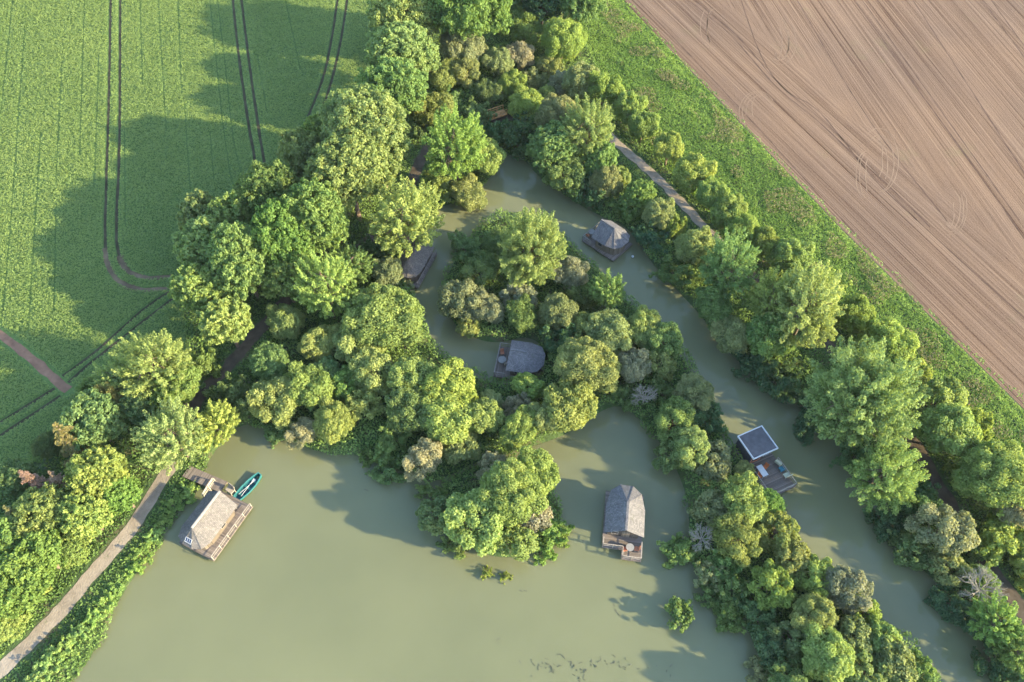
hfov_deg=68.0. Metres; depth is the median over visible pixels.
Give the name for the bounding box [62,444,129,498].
broadleaf tree
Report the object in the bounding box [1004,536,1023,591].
shrub
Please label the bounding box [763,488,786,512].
broadleaf tree
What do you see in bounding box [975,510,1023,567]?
shrub
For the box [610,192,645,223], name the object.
shrub
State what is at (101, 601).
shrub
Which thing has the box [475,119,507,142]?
shrub
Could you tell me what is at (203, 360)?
shrub
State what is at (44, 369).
soil track
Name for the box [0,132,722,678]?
path
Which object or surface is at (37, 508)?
broadleaf tree
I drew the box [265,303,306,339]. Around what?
willow tree
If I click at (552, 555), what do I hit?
shrub
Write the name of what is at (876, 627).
willow tree
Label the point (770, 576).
willow tree
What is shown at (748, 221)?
willow tree
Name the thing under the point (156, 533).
shrub
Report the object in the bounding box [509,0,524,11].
broadleaf tree
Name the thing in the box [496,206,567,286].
feathery tree
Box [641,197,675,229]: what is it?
willow tree
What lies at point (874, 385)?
feathery tree
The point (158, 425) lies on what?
feathery tree
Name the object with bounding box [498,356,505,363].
round table
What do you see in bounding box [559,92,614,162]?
feathery tree
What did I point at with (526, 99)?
willow tree
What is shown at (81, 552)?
broadleaf tree
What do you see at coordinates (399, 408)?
willow tree
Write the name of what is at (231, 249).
broadleaf tree
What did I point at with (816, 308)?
feathery tree
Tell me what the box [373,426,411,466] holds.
shrub
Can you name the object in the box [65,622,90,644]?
shrub
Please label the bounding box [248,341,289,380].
broadleaf tree
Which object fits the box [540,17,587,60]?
tree
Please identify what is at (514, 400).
willow tree
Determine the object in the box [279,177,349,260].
broadleaf tree
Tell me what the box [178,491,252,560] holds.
floating cabin
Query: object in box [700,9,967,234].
turning track
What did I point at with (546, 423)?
willow tree
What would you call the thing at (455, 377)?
willow tree
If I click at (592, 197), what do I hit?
shrub
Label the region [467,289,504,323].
willow tree
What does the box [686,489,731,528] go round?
willow tree
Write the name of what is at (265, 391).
willow tree
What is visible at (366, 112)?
broadleaf tree
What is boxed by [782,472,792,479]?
chair
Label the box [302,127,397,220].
broadleaf tree
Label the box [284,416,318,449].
willow tree
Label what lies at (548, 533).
shrub
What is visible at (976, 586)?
bare willow
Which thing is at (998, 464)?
willow tree
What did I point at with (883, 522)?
shrub
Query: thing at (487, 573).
shrub
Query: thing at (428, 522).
willow tree
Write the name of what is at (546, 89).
willow tree
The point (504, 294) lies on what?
willow tree
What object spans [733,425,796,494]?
floating cabin
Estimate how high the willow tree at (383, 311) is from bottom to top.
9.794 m
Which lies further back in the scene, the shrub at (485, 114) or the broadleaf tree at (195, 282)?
the shrub at (485, 114)
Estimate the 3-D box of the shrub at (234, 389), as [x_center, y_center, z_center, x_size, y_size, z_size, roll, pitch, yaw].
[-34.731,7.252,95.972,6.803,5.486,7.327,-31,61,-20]
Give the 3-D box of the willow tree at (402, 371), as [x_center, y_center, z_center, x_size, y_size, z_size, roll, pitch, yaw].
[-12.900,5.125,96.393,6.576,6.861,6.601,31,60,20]
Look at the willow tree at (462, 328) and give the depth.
102.58 m
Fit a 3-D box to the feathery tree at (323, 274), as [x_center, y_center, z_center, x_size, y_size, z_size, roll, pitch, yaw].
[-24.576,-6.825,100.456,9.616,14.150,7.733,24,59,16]
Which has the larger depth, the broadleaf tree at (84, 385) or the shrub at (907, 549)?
the broadleaf tree at (84, 385)
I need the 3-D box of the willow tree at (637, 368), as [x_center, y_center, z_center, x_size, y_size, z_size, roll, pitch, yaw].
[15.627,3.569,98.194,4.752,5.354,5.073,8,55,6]
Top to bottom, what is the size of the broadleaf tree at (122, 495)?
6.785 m
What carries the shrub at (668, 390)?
on the ground at (490, 336)
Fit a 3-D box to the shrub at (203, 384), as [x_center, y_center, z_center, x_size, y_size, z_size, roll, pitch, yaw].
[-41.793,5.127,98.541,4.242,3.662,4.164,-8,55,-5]
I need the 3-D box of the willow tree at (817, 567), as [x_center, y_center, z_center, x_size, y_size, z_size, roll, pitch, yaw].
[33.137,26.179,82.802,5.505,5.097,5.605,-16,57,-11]
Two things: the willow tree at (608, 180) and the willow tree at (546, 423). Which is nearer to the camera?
the willow tree at (546, 423)
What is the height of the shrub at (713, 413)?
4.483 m
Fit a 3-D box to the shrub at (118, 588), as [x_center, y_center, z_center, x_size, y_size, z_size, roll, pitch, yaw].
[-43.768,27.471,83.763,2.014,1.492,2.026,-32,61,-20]
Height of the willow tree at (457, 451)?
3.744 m
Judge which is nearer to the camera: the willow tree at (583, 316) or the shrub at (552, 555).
the shrub at (552, 555)
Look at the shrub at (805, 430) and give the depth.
94.50 m
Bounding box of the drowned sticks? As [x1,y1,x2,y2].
[364,489,671,681]
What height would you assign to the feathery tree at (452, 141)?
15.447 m
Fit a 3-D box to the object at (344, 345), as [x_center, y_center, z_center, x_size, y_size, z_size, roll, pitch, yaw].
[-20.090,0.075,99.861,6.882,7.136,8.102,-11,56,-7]
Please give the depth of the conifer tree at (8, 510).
82.17 m
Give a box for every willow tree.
[246,376,300,429]
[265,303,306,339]
[282,361,336,410]
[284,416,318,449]
[296,323,340,361]
[312,396,355,444]
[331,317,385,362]
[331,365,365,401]
[340,282,425,349]
[342,387,385,420]
[346,346,391,395]
[371,256,403,285]
[382,356,438,404]
[384,386,433,433]
[401,438,442,482]
[408,91,454,125]
[415,495,455,535]
[417,357,478,416]
[420,392,473,444]
[427,57,456,92]
[436,278,488,320]
[438,29,488,67]
[438,488,506,556]
[441,432,481,464]
[449,52,480,87]
[450,173,487,211]
[455,317,481,338]
[460,249,499,285]
[461,397,505,433]
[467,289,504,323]
[472,138,506,175]
[474,457,548,527]
[475,77,503,102]
[476,450,505,479]
[479,388,503,409]
[481,47,514,74]
[481,225,508,257]
[494,524,539,561]
[497,68,528,96]
[498,282,537,307]
[499,404,538,450]
[502,391,531,416]
[503,6,544,43]
[505,293,537,333]
[506,41,534,69]
[507,83,543,122]
[510,372,545,402]
[513,496,552,532]
[517,445,560,496]
[520,66,547,89]
[527,110,550,131]
[528,401,560,433]
[534,92,580,128]
[536,291,578,330]
[537,56,564,76]
[537,84,557,97]
[542,379,598,432]
[547,70,565,95]
[547,255,590,289]
[553,336,622,393]
[561,60,599,99]
[569,311,600,338]
[583,307,634,355]
[585,70,625,108]
[588,164,623,197]
[612,90,648,124]
[617,165,631,190]
[618,347,651,383]
[627,108,661,141]
[627,304,661,347]
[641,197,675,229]
[642,321,683,358]
[643,351,676,383]
[651,438,686,474]
[653,130,684,165]
[653,395,695,441]
[665,213,688,237]
[671,372,714,410]
[672,151,717,193]
[673,225,715,265]
[673,425,710,469]
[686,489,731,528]
[689,439,731,482]
[695,175,729,209]
[695,280,732,329]
[709,508,762,567]
[710,193,748,228]
[710,314,749,354]
[720,470,767,524]
[721,208,759,244]
[733,459,755,476]
[745,225,779,258]
[745,312,795,358]
[747,558,798,610]
[752,510,801,553]
[765,237,815,274]
[767,620,810,660]
[768,673,807,681]
[774,539,810,579]
[789,592,838,639]
[793,553,841,600]
[799,620,856,681]
[818,564,874,614]
[831,293,876,331]
[838,614,872,662]
[843,647,888,681]
[848,595,881,623]
[862,316,920,364]
[867,618,903,660]
[871,632,918,681]
[893,352,933,387]
[904,502,980,556]
[906,375,968,418]
[910,402,983,455]
[911,648,938,681]
[926,550,972,586]
[949,439,1023,508]
[958,564,1001,598]
[966,405,994,441]
[996,496,1023,527]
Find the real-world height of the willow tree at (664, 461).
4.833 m
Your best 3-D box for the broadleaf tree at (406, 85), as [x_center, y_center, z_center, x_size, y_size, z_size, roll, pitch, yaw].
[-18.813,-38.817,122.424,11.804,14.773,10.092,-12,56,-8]
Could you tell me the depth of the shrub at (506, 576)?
85.00 m
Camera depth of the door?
86.63 m
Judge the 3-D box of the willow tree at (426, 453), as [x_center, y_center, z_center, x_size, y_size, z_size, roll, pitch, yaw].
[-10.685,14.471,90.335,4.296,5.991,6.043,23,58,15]
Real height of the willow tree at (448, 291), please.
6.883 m
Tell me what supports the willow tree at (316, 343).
on the ground at (490, 336)
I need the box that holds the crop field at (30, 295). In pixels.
[0,0,373,469]
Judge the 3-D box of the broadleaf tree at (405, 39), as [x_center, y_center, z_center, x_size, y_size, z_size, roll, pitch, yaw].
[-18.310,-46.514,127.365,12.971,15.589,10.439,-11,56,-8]
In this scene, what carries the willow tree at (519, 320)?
on the ground at (490, 336)
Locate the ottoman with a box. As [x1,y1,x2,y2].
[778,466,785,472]
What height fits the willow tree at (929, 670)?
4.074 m
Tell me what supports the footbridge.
on the ground at (490, 336)
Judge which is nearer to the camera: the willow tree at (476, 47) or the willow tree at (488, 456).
the willow tree at (488, 456)
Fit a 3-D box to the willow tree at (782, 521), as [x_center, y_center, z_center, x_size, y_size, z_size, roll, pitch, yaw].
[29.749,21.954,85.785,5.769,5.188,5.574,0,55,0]
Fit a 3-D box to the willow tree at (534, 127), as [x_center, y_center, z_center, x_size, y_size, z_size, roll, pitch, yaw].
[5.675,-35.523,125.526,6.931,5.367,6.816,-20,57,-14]
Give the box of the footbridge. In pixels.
[182,466,227,491]
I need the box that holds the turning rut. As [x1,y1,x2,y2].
[102,247,170,291]
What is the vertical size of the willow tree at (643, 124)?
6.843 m
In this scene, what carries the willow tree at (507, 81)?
on the ground at (490, 336)
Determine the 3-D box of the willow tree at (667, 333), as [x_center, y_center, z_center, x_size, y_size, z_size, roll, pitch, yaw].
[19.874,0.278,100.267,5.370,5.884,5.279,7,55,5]
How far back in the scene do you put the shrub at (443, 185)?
117.36 m
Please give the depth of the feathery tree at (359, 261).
105.79 m
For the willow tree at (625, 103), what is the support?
on the ground at (490, 336)
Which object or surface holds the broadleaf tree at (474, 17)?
on the ground at (490, 336)
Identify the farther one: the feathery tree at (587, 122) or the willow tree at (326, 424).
the feathery tree at (587, 122)
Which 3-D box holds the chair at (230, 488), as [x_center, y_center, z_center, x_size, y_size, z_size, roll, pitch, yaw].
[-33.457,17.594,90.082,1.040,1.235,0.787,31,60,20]
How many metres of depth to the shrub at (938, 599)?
82.29 m
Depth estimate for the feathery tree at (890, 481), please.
84.87 m
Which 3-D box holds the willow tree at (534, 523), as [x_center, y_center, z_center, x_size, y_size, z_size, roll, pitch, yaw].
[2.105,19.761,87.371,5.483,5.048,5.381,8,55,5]
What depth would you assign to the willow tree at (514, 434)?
91.10 m
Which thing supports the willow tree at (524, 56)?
on the ground at (490, 336)
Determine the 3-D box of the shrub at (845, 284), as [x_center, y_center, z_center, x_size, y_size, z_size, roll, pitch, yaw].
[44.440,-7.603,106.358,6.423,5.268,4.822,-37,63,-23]
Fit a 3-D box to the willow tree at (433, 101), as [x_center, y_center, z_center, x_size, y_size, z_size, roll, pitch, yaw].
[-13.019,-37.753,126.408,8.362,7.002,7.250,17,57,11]
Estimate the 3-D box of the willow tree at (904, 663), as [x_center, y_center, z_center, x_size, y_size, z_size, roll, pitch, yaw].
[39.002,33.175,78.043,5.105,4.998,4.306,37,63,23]
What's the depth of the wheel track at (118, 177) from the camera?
128.28 m
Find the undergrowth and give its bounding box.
[0,0,1023,681]
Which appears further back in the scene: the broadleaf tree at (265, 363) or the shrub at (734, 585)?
the broadleaf tree at (265, 363)
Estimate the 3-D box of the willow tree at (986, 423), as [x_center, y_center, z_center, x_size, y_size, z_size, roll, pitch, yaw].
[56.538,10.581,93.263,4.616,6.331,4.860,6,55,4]
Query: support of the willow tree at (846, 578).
on the ground at (490, 336)
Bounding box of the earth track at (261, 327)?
[179,113,1023,622]
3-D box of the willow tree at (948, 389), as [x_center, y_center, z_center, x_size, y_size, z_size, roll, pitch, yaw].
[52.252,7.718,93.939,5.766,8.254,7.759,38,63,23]
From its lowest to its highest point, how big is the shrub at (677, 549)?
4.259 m
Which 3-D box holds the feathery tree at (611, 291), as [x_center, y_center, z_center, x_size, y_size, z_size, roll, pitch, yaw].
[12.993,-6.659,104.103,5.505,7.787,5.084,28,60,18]
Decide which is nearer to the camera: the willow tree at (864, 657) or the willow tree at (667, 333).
the willow tree at (864, 657)
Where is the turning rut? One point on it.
(120, 260)
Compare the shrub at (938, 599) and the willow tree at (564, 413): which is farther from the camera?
the willow tree at (564, 413)
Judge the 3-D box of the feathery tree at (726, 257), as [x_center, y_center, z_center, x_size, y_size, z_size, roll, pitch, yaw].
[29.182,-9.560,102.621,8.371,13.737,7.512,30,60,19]
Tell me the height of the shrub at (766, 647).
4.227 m
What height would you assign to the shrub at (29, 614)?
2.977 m
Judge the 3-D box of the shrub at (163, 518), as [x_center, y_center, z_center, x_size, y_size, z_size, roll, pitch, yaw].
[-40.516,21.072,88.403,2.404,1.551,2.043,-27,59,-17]
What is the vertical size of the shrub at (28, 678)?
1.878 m
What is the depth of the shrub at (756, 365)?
98.81 m
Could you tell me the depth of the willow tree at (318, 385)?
93.35 m
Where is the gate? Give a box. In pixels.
[202,478,215,496]
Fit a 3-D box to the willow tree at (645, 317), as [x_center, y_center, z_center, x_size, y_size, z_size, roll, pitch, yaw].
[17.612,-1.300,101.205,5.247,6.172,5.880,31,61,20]
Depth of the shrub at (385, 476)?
91.40 m
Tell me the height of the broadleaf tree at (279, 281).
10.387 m
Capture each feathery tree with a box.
[88,353,137,391]
[108,328,195,403]
[130,396,209,475]
[188,398,240,452]
[290,245,358,318]
[328,241,377,283]
[368,174,444,257]
[421,102,489,180]
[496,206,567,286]
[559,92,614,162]
[585,267,626,309]
[698,226,761,295]
[745,265,796,318]
[768,259,847,347]
[799,335,929,458]
[843,440,930,515]
[965,589,1023,650]
[992,625,1023,673]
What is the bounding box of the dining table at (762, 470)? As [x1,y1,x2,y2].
[755,464,768,477]
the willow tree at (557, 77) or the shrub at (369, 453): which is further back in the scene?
the willow tree at (557, 77)
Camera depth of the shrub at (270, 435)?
94.07 m
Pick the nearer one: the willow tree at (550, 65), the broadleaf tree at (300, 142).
the broadleaf tree at (300, 142)
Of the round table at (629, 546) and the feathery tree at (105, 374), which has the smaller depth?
the round table at (629, 546)
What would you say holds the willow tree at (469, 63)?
on the ground at (490, 336)
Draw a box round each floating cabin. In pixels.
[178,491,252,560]
[399,240,436,288]
[494,340,545,379]
[582,219,631,261]
[602,484,644,561]
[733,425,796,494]
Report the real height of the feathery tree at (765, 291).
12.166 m
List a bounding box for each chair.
[225,482,235,495]
[773,459,781,466]
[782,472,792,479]
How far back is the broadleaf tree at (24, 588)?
77.47 m
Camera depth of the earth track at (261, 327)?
98.41 m
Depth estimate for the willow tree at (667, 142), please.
118.65 m
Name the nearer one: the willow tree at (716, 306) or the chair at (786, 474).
the chair at (786, 474)
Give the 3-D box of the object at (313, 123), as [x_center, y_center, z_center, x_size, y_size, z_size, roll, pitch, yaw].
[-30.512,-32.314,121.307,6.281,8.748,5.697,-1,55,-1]
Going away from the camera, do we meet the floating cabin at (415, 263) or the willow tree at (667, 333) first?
the willow tree at (667, 333)
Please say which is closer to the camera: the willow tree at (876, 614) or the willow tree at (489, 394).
the willow tree at (876, 614)
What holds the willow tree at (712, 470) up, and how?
on the ground at (490, 336)
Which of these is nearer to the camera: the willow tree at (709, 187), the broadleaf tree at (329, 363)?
the broadleaf tree at (329, 363)
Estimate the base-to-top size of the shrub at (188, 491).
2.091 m
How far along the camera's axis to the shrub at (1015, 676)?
77.62 m
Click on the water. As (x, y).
(324, 567)
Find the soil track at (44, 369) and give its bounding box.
[0,330,72,392]
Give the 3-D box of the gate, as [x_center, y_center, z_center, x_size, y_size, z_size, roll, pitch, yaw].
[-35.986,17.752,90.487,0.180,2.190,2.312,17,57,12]
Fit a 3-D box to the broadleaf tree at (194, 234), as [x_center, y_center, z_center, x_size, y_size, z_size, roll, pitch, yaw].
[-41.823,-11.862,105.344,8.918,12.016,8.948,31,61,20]
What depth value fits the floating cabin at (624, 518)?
86.42 m
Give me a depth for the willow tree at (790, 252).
105.41 m
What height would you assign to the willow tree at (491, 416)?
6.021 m
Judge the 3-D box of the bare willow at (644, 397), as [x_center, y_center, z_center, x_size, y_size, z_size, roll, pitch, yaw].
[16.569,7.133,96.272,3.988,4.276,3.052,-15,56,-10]
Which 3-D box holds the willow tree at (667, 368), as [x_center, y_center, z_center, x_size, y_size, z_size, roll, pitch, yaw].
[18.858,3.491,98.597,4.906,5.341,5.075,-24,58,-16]
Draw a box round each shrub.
[13,611,32,639]
[22,660,52,681]
[33,645,67,680]
[51,637,79,664]
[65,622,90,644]
[83,606,106,628]
[92,590,117,612]
[105,578,124,597]
[123,556,145,578]
[124,539,154,565]
[142,524,164,547]
[153,513,173,530]
[159,492,184,515]
[172,480,200,503]
[187,347,221,377]
[198,374,205,389]
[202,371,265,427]
[260,421,293,448]
[357,444,377,467]
[360,235,386,258]
[364,453,406,484]
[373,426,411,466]
[399,274,419,290]
[405,111,430,138]
[414,480,447,503]
[416,170,454,203]
[435,536,465,559]
[443,84,463,107]
[447,229,480,262]
[462,96,497,125]
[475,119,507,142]
[480,564,494,580]
[493,110,535,160]
[498,570,512,584]
[533,539,557,565]
[538,321,586,353]
[539,518,574,550]
[553,531,569,547]
[564,281,604,310]
[566,171,607,213]
[606,381,643,412]
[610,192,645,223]
[629,220,670,256]
[645,373,676,405]
[648,251,706,286]
[656,531,704,568]
[664,595,694,632]
[690,393,726,435]
[693,558,727,592]
[693,580,720,608]
[706,548,742,582]
[710,601,746,634]
[717,570,751,609]
[730,349,783,381]
[733,594,776,639]
[743,655,773,681]
[745,356,816,405]
[750,624,791,670]
[763,651,807,679]
[792,402,837,446]
[815,269,852,301]
[829,433,876,469]
[847,323,878,354]
[862,504,912,543]
[886,528,934,573]
[896,478,942,523]
[923,574,972,624]
[941,598,985,639]
[942,458,986,498]
[961,537,984,562]
[970,640,1017,681]
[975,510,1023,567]
[991,659,1023,681]
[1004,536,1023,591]
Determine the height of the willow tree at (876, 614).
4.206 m
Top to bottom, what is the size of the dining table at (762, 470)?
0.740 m
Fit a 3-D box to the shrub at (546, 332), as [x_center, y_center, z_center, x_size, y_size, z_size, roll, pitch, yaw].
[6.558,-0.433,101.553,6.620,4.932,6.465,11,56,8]
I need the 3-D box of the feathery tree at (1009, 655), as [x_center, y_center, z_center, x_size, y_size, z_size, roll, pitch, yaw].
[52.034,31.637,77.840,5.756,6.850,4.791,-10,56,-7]
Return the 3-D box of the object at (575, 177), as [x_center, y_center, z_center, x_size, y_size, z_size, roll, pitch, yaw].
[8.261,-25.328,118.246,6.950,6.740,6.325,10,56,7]
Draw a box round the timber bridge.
[488,105,506,120]
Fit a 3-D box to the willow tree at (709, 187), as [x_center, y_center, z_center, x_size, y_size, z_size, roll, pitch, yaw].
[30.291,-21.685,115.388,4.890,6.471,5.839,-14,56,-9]
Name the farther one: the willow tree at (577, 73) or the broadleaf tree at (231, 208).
the willow tree at (577, 73)
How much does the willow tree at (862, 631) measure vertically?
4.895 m
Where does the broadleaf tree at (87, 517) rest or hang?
on the ground at (490, 336)
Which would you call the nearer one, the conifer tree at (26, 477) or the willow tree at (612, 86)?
the conifer tree at (26, 477)
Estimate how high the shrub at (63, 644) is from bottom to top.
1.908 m
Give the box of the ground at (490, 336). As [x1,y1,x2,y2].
[0,0,1023,681]
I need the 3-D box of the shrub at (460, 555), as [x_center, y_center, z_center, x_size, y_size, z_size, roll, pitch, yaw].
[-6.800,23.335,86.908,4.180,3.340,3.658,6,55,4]
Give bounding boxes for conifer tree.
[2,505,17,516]
[18,470,51,489]
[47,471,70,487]
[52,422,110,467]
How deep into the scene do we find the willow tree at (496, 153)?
118.22 m
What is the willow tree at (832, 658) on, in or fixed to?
on the ground at (490, 336)
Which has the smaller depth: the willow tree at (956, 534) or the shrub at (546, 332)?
the willow tree at (956, 534)
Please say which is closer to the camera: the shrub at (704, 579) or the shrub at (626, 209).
the shrub at (704, 579)
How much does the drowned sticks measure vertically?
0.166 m
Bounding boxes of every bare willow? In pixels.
[631,385,657,405]
[688,521,712,552]
[958,564,1006,605]
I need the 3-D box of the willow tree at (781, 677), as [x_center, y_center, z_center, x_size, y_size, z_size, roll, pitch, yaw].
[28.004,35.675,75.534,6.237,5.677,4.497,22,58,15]
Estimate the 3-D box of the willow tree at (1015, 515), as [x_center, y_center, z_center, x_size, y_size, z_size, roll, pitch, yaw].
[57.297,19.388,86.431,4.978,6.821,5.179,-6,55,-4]
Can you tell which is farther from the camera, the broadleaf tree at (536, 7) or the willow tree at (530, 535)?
the broadleaf tree at (536, 7)
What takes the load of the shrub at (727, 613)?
on the ground at (490, 336)
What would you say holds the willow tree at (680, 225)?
on the ground at (490, 336)
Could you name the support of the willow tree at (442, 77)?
on the ground at (490, 336)
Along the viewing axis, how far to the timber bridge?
129.01 m
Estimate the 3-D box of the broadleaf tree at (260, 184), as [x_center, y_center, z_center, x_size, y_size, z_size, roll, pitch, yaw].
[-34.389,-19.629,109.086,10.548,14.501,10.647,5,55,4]
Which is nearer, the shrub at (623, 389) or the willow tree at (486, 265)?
the shrub at (623, 389)
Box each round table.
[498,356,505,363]
[626,543,633,550]
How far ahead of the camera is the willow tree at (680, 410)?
91.75 m
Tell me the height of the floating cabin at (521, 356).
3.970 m
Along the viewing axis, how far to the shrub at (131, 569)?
85.00 m
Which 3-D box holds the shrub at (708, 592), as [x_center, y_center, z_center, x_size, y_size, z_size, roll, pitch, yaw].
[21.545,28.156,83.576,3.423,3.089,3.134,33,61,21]
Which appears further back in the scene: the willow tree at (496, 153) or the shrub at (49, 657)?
the willow tree at (496, 153)
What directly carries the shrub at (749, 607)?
on the ground at (490, 336)
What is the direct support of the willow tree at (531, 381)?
on the ground at (490, 336)
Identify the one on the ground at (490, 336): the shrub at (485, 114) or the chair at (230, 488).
the shrub at (485, 114)
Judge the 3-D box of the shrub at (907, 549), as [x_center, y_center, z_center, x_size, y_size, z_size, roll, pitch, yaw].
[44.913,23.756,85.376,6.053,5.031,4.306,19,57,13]
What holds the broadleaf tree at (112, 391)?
on the ground at (490, 336)
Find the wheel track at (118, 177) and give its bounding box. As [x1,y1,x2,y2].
[0,0,347,435]
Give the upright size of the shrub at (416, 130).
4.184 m
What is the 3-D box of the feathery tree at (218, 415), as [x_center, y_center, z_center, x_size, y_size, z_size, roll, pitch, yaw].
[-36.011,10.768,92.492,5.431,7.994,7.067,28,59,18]
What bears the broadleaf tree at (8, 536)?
on the ground at (490, 336)
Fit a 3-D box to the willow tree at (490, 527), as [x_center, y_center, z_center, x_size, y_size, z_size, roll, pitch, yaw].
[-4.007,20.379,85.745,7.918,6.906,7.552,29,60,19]
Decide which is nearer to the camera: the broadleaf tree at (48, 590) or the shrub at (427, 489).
the broadleaf tree at (48, 590)
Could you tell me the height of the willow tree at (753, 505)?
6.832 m
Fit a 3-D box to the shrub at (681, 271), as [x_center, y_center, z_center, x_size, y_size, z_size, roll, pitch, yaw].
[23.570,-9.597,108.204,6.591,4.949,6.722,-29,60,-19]
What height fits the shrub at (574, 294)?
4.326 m
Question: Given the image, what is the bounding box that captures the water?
[70,155,1010,681]
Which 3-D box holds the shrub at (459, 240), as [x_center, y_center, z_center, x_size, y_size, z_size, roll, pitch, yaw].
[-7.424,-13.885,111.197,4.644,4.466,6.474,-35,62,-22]
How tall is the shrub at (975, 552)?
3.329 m
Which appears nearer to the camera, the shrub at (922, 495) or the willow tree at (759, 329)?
the shrub at (922, 495)
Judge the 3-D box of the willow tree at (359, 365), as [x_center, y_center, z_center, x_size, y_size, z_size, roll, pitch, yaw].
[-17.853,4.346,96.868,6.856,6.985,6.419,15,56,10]
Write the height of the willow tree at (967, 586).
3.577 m
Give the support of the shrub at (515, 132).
on the ground at (490, 336)
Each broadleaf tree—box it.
[0,457,37,499]
[0,513,32,555]
[0,551,53,621]
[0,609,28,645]
[7,481,79,541]
[9,526,74,577]
[29,430,63,458]
[43,581,52,594]
[54,491,113,541]
[58,387,128,450]
[58,532,89,568]
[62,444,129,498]
[75,375,100,395]
[93,381,125,413]
[102,475,143,515]
[117,384,159,424]
[144,361,201,413]
[167,261,233,313]
[171,214,230,264]
[175,188,219,230]
[195,295,253,347]
[205,189,252,231]
[205,219,268,300]
[231,158,303,216]
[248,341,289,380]
[249,198,314,273]
[259,250,311,302]
[275,125,323,182]
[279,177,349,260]
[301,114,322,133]
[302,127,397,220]
[313,355,340,379]
[316,83,411,171]
[354,55,428,118]
[363,19,441,72]
[365,0,444,41]
[385,135,403,187]
[427,0,513,40]
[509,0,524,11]
[521,0,561,24]
[524,119,580,173]
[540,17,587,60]
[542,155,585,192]
[557,0,608,23]
[582,138,618,174]
[625,178,657,207]
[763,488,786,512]
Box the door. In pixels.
[621,531,630,537]
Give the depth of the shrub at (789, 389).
97.23 m
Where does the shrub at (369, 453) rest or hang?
on the ground at (490, 336)
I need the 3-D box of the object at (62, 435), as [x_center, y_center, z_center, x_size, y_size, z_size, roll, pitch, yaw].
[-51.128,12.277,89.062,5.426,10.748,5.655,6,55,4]
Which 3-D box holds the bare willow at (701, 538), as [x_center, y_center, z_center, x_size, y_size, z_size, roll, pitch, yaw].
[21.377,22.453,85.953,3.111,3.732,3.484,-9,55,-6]
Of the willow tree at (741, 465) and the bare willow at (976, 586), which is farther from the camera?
the willow tree at (741, 465)
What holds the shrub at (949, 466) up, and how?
on the ground at (490, 336)
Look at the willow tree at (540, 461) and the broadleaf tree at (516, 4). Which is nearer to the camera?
the willow tree at (540, 461)
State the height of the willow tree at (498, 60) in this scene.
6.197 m
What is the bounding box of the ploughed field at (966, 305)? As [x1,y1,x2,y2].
[625,0,1023,408]
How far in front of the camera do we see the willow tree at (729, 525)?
83.20 m
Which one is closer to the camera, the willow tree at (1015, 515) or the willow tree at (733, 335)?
the willow tree at (1015, 515)
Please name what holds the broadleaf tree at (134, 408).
on the ground at (490, 336)
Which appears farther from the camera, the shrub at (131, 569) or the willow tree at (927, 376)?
the willow tree at (927, 376)
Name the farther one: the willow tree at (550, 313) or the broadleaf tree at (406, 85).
the broadleaf tree at (406, 85)
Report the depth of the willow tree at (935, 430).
88.67 m
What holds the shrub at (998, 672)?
on the ground at (490, 336)
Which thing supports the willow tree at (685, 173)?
on the ground at (490, 336)
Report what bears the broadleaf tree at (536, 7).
on the ground at (490, 336)
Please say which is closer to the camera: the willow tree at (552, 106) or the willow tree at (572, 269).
the willow tree at (572, 269)
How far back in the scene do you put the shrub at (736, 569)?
83.81 m
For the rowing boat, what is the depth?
91.21 m
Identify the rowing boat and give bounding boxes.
[233,472,261,499]
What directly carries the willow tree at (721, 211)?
on the ground at (490, 336)
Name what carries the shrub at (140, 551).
on the ground at (490, 336)
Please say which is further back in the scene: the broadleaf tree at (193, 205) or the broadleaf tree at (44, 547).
the broadleaf tree at (193, 205)
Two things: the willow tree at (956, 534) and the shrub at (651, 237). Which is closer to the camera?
the willow tree at (956, 534)
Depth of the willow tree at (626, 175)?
117.15 m
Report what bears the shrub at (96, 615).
on the ground at (490, 336)
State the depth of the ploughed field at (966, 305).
129.49 m
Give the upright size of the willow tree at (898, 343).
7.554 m
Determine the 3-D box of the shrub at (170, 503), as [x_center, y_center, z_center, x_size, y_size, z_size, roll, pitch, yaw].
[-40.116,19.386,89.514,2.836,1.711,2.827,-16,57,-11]
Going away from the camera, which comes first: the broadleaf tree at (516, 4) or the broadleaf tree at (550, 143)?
the broadleaf tree at (550, 143)
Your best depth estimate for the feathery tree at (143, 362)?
91.34 m
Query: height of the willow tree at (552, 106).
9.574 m
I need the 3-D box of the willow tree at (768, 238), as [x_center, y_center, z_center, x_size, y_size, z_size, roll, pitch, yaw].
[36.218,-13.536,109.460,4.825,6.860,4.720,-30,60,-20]
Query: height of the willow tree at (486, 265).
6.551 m

